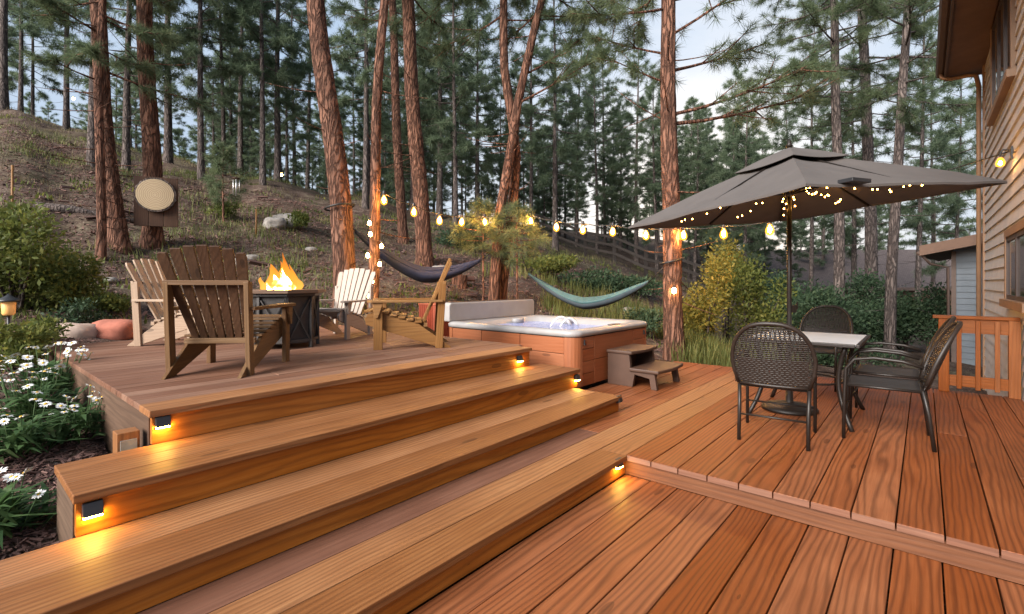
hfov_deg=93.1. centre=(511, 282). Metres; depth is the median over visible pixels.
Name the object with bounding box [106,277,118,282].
rock
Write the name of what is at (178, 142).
pine tree
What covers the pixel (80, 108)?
pine tree
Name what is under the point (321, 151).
pine tree
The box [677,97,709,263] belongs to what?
pine tree
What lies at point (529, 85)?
pine tree
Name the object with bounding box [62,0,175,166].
pine tree
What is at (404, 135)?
pine tree
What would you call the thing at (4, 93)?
pine tree
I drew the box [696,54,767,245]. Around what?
pine tree
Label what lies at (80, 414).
daisy plant
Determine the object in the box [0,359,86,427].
daisy plant
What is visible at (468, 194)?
pine tree
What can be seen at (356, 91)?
pine tree
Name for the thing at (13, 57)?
pine tree
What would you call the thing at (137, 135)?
pine tree
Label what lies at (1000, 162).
wall lamp
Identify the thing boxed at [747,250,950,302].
fence
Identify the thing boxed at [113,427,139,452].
junction block
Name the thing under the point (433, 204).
pine tree
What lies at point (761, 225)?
pine tree
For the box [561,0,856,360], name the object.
pine tree
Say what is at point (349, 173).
pine tree
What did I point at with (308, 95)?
pine tree
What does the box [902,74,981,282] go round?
pine tree
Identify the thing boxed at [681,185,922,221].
fairy lights
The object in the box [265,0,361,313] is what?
pine tree
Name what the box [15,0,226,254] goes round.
pine tree
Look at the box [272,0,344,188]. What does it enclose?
pine tree
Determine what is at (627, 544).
deck
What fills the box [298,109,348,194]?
pine tree
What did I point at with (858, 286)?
shrub
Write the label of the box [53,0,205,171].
pine tree
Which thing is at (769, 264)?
pine tree
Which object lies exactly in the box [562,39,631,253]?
pine tree
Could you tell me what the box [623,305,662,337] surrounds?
shrub
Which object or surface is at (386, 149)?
pine tree
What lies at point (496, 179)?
pine tree
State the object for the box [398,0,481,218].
pine tree
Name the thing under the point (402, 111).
pine tree
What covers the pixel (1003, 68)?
window
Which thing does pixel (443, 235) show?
shrub
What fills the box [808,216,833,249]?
pine tree
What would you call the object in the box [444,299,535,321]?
tub cover
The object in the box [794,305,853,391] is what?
patio chair
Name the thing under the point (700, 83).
sky
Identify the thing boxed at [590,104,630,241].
pine tree
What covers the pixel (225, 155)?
pine sapling
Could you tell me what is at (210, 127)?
pine tree
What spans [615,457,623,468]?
step light
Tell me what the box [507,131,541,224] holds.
pine tree
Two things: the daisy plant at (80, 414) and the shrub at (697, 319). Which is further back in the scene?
the shrub at (697, 319)
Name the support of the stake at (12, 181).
on the ground at (290, 193)
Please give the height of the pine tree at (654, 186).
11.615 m
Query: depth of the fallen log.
11.73 m
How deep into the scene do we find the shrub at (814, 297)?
12.09 m
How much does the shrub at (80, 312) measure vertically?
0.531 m
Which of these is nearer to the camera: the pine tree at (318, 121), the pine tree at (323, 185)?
the pine tree at (323, 185)
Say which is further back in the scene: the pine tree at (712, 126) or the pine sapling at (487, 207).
the pine tree at (712, 126)
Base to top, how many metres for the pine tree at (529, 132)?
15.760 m
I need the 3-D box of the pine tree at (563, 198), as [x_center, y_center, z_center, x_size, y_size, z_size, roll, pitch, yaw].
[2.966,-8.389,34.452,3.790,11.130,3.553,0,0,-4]
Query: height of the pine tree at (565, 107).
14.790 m
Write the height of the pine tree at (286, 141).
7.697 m
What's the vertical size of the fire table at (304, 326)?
0.618 m
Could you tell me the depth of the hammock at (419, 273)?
9.33 m
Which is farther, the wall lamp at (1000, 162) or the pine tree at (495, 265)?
the pine tree at (495, 265)
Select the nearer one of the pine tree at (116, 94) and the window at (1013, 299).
the window at (1013, 299)
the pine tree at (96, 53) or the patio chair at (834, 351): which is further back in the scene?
the pine tree at (96, 53)
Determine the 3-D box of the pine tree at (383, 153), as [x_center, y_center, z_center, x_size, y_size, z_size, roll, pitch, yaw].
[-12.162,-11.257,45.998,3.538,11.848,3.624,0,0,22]
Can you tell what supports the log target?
attached to the pine tree at (151, 150)
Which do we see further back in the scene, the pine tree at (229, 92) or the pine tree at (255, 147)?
the pine tree at (255, 147)
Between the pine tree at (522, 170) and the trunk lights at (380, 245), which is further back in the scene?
the pine tree at (522, 170)
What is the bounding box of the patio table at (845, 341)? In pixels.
[747,330,870,431]
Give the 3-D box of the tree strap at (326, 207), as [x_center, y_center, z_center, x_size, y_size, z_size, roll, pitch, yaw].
[-3.058,-1.332,8.600,0.524,0.135,0.524,0,0,0]
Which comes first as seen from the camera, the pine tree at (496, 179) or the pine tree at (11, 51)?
the pine tree at (11, 51)
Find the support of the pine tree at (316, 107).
on the ground at (290, 193)
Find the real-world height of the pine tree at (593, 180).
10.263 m
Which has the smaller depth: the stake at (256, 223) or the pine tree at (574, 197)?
the stake at (256, 223)
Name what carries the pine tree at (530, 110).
on the ground at (290, 193)
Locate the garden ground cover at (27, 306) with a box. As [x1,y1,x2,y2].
[0,267,146,323]
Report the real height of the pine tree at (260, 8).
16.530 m
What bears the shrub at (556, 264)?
on the ground at (290, 193)
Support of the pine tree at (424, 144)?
on the ground at (290, 193)
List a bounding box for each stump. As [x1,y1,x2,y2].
[451,274,461,284]
[457,275,467,288]
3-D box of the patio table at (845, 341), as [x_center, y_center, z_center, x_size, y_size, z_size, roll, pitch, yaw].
[2.778,0.867,4.550,0.878,0.726,1.028,0,0,40]
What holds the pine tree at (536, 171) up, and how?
on the ground at (290, 193)
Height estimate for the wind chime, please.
1.380 m
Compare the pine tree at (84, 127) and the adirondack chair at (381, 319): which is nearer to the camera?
the adirondack chair at (381, 319)
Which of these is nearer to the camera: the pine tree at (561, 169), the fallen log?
the fallen log
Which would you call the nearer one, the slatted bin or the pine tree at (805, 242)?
the slatted bin
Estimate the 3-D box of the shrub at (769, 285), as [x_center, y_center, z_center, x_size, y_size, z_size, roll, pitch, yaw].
[9.957,0.540,16.807,3.068,2.253,2.168,0,0,39]
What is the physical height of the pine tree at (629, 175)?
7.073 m
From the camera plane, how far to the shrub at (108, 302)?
6.84 m
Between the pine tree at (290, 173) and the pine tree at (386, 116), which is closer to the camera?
the pine tree at (386, 116)
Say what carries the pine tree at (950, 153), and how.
on the ground at (290, 193)
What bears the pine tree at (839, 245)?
on the ground at (290, 193)
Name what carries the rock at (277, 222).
on the ground at (290, 193)
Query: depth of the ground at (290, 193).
13.22 m
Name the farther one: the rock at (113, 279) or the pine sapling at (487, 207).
the pine sapling at (487, 207)
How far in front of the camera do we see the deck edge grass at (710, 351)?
9.98 m
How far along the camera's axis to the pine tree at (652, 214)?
53.53 m
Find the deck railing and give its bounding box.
[933,315,1020,399]
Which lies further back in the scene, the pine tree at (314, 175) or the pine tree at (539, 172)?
the pine tree at (539, 172)
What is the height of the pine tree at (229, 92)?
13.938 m
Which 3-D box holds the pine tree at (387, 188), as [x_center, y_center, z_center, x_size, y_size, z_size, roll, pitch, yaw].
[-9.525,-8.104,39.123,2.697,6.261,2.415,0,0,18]
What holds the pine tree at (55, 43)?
on the ground at (290, 193)
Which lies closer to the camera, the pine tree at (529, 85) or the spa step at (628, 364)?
the spa step at (628, 364)
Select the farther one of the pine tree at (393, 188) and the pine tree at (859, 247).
the pine tree at (859, 247)
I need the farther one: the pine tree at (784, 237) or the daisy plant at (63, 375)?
the pine tree at (784, 237)
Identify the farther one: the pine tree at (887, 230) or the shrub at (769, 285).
the pine tree at (887, 230)
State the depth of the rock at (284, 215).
14.90 m
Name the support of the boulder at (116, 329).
on the ground at (290, 193)
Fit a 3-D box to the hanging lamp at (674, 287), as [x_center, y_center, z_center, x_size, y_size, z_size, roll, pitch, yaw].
[2.696,0.122,8.060,0.100,0.140,0.095,0,0,0]
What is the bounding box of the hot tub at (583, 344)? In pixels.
[448,315,646,387]
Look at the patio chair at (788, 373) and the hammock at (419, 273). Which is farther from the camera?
the hammock at (419, 273)
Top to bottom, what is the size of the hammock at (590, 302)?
1.440 m
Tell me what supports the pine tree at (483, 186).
on the ground at (290, 193)
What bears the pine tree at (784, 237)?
on the ground at (290, 193)
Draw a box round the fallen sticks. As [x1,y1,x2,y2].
[32,141,662,311]
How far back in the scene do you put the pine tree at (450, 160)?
41.69 m
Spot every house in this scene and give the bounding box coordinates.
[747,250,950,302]
[935,0,1023,400]
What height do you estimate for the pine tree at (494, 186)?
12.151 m
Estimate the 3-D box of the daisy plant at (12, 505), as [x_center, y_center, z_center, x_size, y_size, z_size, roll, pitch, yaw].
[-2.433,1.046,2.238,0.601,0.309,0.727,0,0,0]
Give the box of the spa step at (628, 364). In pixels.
[607,344,682,390]
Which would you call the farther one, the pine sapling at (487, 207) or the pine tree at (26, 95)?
the pine tree at (26, 95)
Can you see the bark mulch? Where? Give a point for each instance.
(24, 542)
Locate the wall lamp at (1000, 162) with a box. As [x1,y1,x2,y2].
[995,146,1012,166]
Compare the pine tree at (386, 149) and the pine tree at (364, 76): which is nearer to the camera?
the pine tree at (364, 76)
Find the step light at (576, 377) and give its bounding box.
[574,374,580,381]
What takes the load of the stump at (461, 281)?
on the ground at (290, 193)
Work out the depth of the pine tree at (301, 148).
46.63 m
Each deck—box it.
[46,325,531,516]
[137,361,1023,613]
[410,474,1023,613]
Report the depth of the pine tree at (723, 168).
23.95 m
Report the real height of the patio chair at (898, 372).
0.937 m
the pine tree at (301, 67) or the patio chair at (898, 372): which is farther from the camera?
the pine tree at (301, 67)
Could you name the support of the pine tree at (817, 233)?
on the ground at (290, 193)
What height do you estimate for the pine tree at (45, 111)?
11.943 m
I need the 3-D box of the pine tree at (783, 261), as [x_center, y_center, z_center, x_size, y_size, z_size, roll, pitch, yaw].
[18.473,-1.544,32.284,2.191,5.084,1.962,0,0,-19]
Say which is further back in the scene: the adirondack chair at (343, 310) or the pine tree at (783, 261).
the pine tree at (783, 261)
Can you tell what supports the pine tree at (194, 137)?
on the ground at (290, 193)
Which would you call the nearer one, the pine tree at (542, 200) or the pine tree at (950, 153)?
the pine tree at (950, 153)
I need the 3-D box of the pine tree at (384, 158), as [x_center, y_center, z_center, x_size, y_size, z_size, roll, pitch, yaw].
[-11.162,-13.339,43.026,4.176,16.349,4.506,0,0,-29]
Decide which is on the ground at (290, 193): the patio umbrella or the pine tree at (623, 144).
the pine tree at (623, 144)
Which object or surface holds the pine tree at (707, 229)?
on the ground at (290, 193)
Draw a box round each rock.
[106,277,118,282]
[246,254,260,259]
[263,217,286,229]
[273,213,303,227]
[305,247,317,251]
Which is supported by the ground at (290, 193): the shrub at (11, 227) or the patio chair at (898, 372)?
the shrub at (11, 227)
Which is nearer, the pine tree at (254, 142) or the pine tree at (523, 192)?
the pine tree at (254, 142)
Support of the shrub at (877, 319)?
on the ground at (290, 193)
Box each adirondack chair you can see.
[125,258,232,345]
[157,245,295,379]
[319,268,375,339]
[364,258,451,349]
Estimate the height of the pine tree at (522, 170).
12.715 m
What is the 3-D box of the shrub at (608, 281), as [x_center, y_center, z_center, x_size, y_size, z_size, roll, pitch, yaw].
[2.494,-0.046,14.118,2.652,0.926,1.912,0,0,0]
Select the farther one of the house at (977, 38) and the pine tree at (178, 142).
the pine tree at (178, 142)
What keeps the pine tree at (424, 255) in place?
on the ground at (290, 193)
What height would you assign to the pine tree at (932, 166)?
17.400 m
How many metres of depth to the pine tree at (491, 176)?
52.65 m
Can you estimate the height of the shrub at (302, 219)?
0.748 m
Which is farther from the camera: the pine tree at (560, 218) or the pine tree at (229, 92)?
the pine tree at (560, 218)
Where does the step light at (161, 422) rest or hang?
attached to the fire deck at (198, 395)
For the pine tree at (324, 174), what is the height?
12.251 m
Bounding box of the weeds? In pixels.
[0,113,685,347]
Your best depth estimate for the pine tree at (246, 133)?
31.38 m
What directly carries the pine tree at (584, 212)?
on the ground at (290, 193)
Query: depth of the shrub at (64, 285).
6.76 m
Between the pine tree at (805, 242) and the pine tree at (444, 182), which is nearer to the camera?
the pine tree at (444, 182)
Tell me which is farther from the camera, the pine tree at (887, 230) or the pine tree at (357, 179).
the pine tree at (887, 230)
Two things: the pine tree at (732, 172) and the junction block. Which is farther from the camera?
the pine tree at (732, 172)
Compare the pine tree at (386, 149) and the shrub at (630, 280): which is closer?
the shrub at (630, 280)
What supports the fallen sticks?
on the ground at (290, 193)
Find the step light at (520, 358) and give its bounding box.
[517,355,522,362]
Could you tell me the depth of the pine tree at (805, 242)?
44.73 m
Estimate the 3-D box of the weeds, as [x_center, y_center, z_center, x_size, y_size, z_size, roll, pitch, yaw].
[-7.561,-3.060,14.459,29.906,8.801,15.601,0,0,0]
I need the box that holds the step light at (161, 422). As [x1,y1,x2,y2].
[155,415,170,429]
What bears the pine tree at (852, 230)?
on the ground at (290, 193)
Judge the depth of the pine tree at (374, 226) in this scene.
8.64 m
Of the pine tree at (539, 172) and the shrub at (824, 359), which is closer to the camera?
the shrub at (824, 359)
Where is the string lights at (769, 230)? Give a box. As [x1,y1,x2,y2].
[377,151,1009,240]
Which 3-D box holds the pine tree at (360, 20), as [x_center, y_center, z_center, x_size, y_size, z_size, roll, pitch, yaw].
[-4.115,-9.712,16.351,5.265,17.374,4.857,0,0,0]
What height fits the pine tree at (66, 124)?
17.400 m
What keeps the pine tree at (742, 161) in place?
on the ground at (290, 193)
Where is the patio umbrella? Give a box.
[628,139,1006,415]
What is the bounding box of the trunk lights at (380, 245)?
[366,189,382,297]
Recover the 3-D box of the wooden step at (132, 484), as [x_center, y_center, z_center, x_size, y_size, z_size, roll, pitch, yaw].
[-0.760,1.056,3.665,0.527,0.337,3.895,0,0,40]
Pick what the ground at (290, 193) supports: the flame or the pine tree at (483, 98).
the pine tree at (483, 98)
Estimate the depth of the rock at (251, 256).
11.41 m
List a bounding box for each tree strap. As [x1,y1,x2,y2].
[324,203,354,211]
[659,257,683,264]
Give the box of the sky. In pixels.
[8,0,981,249]
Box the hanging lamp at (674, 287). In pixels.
[672,285,676,293]
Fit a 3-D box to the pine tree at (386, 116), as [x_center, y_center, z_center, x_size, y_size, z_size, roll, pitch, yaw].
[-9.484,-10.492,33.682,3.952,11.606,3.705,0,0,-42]
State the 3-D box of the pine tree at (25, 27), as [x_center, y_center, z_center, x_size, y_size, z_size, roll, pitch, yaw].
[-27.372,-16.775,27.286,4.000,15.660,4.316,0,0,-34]
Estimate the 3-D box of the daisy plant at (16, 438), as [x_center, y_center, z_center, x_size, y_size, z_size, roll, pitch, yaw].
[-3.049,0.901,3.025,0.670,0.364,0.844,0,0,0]
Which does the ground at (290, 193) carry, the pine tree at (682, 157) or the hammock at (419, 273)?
the pine tree at (682, 157)
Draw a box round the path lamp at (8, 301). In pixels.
[0,293,20,330]
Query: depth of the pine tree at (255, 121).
34.84 m
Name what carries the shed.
on the ground at (290, 193)
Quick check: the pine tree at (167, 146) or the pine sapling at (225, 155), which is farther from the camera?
the pine tree at (167, 146)
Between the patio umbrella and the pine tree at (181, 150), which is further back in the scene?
the pine tree at (181, 150)
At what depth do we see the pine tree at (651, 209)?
43.66 m
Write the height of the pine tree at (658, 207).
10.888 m
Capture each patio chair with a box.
[730,321,817,451]
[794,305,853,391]
[842,321,962,451]
[849,316,955,418]
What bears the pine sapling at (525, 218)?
on the ground at (290, 193)
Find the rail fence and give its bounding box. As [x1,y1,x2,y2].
[504,209,710,298]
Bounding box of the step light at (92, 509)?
[82,499,103,519]
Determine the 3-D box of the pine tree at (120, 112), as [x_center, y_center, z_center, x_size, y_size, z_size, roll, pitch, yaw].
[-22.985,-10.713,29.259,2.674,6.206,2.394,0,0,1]
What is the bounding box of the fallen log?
[33,202,133,222]
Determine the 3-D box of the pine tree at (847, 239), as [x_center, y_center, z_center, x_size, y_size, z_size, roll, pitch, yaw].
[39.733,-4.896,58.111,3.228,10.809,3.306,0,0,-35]
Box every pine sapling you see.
[199,139,256,222]
[446,195,512,299]
[484,199,552,298]
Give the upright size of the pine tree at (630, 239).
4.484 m
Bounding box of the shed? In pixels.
[916,234,975,365]
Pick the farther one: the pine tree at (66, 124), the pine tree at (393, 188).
the pine tree at (393, 188)
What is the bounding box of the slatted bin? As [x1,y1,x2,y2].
[418,303,448,336]
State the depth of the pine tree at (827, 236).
40.09 m
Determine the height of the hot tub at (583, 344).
0.705 m
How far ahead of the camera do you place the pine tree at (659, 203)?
30.86 m
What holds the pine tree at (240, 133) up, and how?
on the ground at (290, 193)
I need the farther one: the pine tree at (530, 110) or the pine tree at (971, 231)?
the pine tree at (971, 231)
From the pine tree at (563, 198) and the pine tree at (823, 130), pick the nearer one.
the pine tree at (823, 130)
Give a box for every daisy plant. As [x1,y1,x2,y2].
[0,341,92,394]
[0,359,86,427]
[0,398,86,463]
[0,466,56,549]
[11,384,105,446]
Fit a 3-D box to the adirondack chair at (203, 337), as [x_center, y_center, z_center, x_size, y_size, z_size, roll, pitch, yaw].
[-2.269,0.213,3.921,0.750,0.969,0.901,0,0,-5]
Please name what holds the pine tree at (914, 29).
on the ground at (290, 193)
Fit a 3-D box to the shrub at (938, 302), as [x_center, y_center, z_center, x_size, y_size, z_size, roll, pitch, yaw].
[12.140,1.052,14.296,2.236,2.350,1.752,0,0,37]
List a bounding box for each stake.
[11,165,13,212]
[255,209,256,234]
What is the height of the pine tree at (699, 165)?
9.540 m
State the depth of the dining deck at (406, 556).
2.93 m
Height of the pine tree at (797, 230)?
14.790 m
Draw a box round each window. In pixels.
[986,0,1016,126]
[999,219,1023,312]
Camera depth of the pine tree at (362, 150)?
49.70 m
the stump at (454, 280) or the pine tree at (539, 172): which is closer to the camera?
the stump at (454, 280)
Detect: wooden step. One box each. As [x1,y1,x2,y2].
[0,388,621,613]
[54,363,579,541]
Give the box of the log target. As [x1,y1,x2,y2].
[133,176,177,226]
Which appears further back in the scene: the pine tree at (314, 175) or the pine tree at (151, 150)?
the pine tree at (314, 175)
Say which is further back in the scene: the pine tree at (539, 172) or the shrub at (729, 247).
the pine tree at (539, 172)
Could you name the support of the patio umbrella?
on the dining deck at (406, 556)
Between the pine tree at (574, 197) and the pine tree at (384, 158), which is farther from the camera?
the pine tree at (574, 197)
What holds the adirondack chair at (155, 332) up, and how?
on the fire deck at (198, 395)
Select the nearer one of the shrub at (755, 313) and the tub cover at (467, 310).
the tub cover at (467, 310)
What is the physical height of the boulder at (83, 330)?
0.272 m
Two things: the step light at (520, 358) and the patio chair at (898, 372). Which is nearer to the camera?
the patio chair at (898, 372)
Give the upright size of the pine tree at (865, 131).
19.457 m
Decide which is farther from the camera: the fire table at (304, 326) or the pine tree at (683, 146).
the pine tree at (683, 146)
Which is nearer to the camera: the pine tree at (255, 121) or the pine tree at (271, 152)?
the pine tree at (255, 121)
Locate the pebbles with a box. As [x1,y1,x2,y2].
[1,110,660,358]
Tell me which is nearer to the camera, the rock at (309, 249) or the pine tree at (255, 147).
the rock at (309, 249)
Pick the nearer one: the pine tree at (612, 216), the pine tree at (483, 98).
the pine tree at (483, 98)
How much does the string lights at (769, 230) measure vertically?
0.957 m
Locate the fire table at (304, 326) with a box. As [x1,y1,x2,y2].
[238,289,325,346]
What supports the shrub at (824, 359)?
on the ground at (290, 193)
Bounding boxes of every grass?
[0,114,686,333]
[478,261,801,366]
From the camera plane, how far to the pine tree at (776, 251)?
34.41 m
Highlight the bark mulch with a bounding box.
[0,324,107,559]
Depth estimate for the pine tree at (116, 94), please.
46.24 m
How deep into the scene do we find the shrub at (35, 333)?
4.79 m
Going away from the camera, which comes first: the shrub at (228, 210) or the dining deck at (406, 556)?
the dining deck at (406, 556)
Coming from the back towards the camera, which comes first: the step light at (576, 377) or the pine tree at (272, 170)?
the pine tree at (272, 170)
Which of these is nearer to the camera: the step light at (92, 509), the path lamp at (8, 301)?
the step light at (92, 509)
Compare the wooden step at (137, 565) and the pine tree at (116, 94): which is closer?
the wooden step at (137, 565)
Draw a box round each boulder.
[59,323,97,338]
[91,319,133,339]
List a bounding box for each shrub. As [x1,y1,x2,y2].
[0,187,80,309]
[0,244,112,311]
[0,314,74,372]
[39,297,118,323]
[77,290,131,315]
[204,199,241,219]
[283,209,316,229]
[431,220,490,248]
[513,253,582,275]
[555,266,636,292]
[602,274,662,299]
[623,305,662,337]
[682,247,739,340]
[699,232,746,339]
[717,245,800,348]
[753,267,824,320]
[776,273,875,346]
[792,337,904,369]
[845,264,918,340]
[848,293,932,351]
[896,280,950,348]
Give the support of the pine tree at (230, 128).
on the ground at (290, 193)
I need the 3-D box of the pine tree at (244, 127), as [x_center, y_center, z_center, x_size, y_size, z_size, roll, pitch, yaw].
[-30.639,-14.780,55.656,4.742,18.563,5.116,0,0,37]
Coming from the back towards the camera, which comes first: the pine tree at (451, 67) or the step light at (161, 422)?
the pine tree at (451, 67)
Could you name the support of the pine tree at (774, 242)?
on the ground at (290, 193)
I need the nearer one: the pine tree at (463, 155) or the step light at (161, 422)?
the step light at (161, 422)
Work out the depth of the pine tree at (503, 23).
10.31 m
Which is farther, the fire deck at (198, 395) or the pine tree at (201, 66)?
the pine tree at (201, 66)
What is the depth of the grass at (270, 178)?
14.26 m
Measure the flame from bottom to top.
0.425 m
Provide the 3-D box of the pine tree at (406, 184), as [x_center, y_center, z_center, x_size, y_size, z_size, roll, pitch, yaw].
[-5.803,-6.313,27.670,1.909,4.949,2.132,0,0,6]
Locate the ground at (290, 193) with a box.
[0,109,1023,613]
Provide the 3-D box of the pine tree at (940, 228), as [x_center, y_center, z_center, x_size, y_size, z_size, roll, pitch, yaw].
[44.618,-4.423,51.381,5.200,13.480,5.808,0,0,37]
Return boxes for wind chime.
[232,146,239,195]
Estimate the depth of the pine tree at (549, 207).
33.11 m
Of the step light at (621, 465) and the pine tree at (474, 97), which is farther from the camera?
the pine tree at (474, 97)
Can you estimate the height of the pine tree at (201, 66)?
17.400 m
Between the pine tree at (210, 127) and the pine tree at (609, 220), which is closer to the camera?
the pine tree at (609, 220)
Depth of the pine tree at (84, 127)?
48.02 m
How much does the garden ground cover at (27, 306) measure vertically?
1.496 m
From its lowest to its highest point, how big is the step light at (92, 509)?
0.070 m
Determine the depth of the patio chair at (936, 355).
3.78 m
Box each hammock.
[343,207,502,282]
[520,253,662,308]
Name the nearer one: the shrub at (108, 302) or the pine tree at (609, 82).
the shrub at (108, 302)
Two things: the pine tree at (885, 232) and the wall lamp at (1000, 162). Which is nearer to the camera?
the wall lamp at (1000, 162)
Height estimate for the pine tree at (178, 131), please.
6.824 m
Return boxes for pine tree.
[0,0,28,109]
[8,0,29,86]
[8,0,60,112]
[8,0,78,115]
[8,1,18,107]
[9,0,114,130]
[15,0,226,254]
[22,0,185,260]
[24,91,43,118]
[40,101,60,124]
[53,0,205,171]
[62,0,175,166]
[70,86,88,128]
[78,105,87,129]
[84,52,140,148]
[106,0,191,249]
[110,2,215,163]
[112,69,141,149]
[115,84,141,152]
[153,0,254,180]
[158,72,194,158]
[173,0,268,176]
[173,131,190,159]
[178,144,189,159]
[184,77,216,168]
[187,68,237,167]
[195,1,298,176]
[204,18,258,174]
[204,26,249,167]
[209,95,249,178]
[214,15,283,177]
[215,0,307,185]
[227,77,258,174]
[234,0,325,181]
[242,113,273,176]
[243,110,270,176]
[245,0,332,184]
[255,122,284,179]
[258,57,309,182]
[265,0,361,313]
[265,127,284,177]
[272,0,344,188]
[284,157,301,187]
[288,106,327,190]
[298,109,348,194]
[303,99,327,193]
[303,154,320,192]
[309,0,403,208]
[310,73,352,171]
[316,149,327,194]
[319,142,350,194]
[330,0,452,243]
[334,0,403,196]
[337,14,371,193]
[346,57,393,184]
[348,116,363,192]
[355,90,386,200]
[355,169,362,193]
[361,0,452,210]
[362,45,402,197]
[366,0,428,313]
[370,107,394,201]
[380,96,404,199]
[380,156,395,205]
[381,0,451,266]
[385,4,457,206]
[389,82,427,202]
[389,142,410,209]
[393,52,458,209]
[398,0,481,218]
[399,0,502,225]
[403,140,410,208]
[420,0,574,299]
[426,154,451,212]
[430,49,475,215]
[435,1,521,219]
[447,64,479,213]
[451,152,474,220]
[458,53,499,193]
[465,0,609,299]
[471,68,527,222]
[472,163,489,219]
[479,148,497,219]
[490,140,527,218]
[493,59,545,228]
[498,0,562,225]
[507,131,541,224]
[519,91,549,180]
[520,129,552,226]
[521,0,597,250]
[528,94,576,232]
[533,158,558,233]
[534,148,567,235]
[536,125,551,228]
[547,82,586,238]
[547,178,573,235]
[548,27,604,246]
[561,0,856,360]
[561,175,589,230]
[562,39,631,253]
[562,141,589,226]
[573,28,635,246]
[589,138,608,233]
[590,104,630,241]
[595,171,630,247]
[600,101,643,251]
[606,38,660,265]
[618,195,633,249]
[622,67,687,275]
[624,173,643,230]
[645,86,688,211]
[645,129,688,214]
[645,134,679,239]
[647,147,662,240]
[657,117,686,202]
[661,95,717,277]
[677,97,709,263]
[679,102,724,272]
[680,110,721,281]
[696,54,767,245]
[696,104,726,257]
[698,146,719,258]
[703,109,762,303]
[709,83,778,306]
[709,116,764,258]
[727,136,782,289]
[729,0,903,300]
[737,129,772,279]
[747,224,772,280]
[752,129,786,278]
[758,65,814,282]
[766,21,874,290]
[772,0,938,341]
[775,223,808,286]
[777,224,799,248]
[784,106,851,266]
[792,220,809,249]
[795,215,826,246]
[799,0,975,357]
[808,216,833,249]
[813,48,893,298]
[829,214,851,249]
[845,215,863,249]
[860,0,975,333]
[862,211,899,249]
[877,163,912,249]
[892,48,975,310]
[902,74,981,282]
[906,195,953,244]
[961,217,975,235]
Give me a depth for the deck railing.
5.21 m
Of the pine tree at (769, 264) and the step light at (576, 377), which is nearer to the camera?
the step light at (576, 377)
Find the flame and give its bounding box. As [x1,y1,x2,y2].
[259,263,303,289]
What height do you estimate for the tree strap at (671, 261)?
0.135 m
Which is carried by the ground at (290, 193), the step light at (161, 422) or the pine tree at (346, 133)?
the pine tree at (346, 133)
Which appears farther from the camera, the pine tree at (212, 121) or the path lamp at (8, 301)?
the pine tree at (212, 121)

